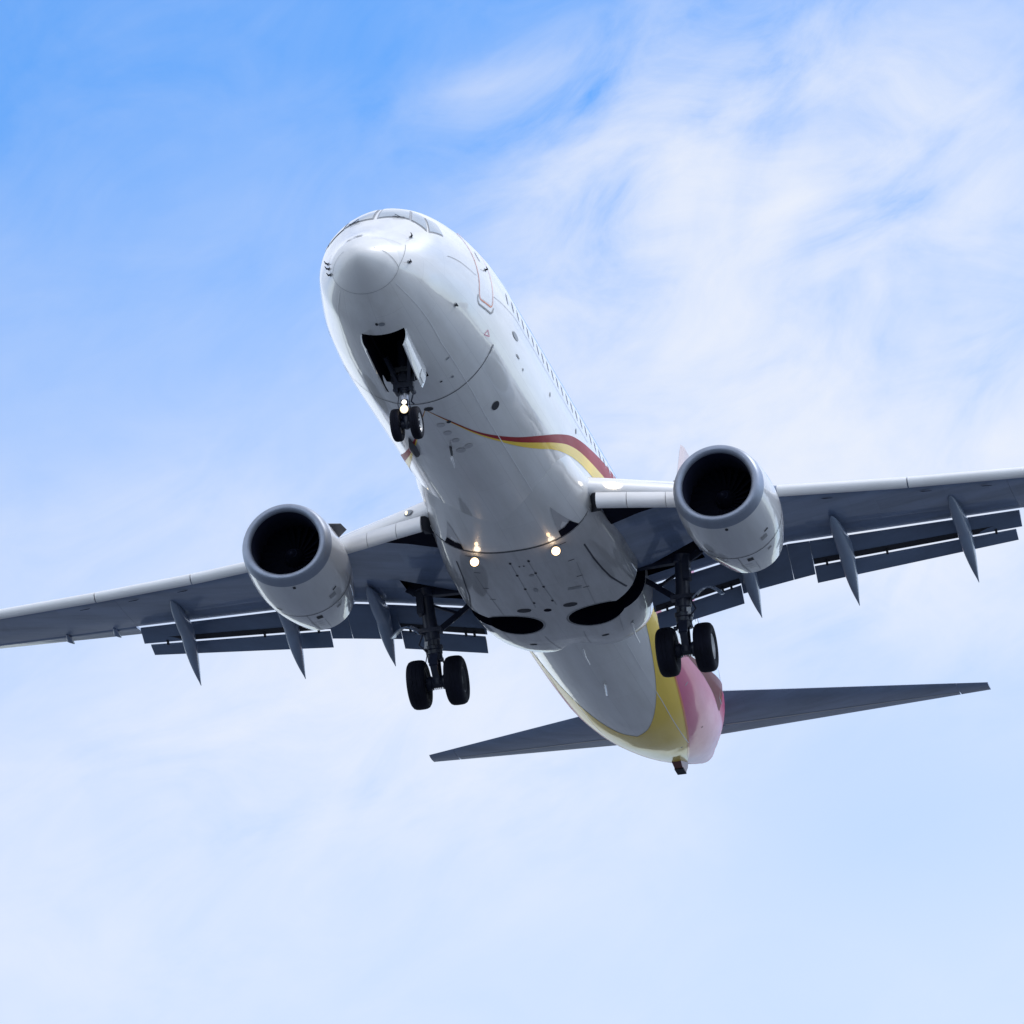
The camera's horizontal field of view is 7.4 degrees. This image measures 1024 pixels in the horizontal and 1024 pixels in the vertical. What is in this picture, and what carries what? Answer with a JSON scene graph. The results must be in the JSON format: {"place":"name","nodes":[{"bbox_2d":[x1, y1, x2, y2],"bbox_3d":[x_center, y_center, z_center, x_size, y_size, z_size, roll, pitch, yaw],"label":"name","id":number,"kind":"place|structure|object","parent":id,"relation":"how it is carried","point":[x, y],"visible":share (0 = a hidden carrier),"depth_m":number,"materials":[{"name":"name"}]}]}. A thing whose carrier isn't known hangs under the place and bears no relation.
{"place":"outdoors","nodes":[
{"label":"outdoors","id":0,"kind":"place"},
{"bbox_2d":[0,208,1023,774],"bbox_3d":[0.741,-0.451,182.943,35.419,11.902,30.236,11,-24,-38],"label":"airliner","id":1,"kind":"object","parent":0,"point":[550,542],"visible":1,"depth_m":176.15,"materials":[{"name":"white paint"}]},
{"bbox_2d":[360,334,388,391],"bbox_3d":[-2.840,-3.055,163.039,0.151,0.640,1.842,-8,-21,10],"label":"nose gear door","id":2,"kind":"structure","parent":1,"relation":"in","point":[373,362],"depth_m":162.95,"materials":[{"name":"white paint"}]},
{"bbox_2d":[403,329,425,386],"bbox_3d":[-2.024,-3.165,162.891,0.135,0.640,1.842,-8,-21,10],"label":"nose gear door","id":3,"kind":"structure","parent":1,"relation":"in","point":[419,369],"depth_m":162.83,"materials":[{"name":"white paint"}]},
{"bbox_2d":[0,0,1023,1023],"label":"sky","id":4,"kind":"structure","parent":0,"point":[787,234],"materials":[{"name":"blue"}]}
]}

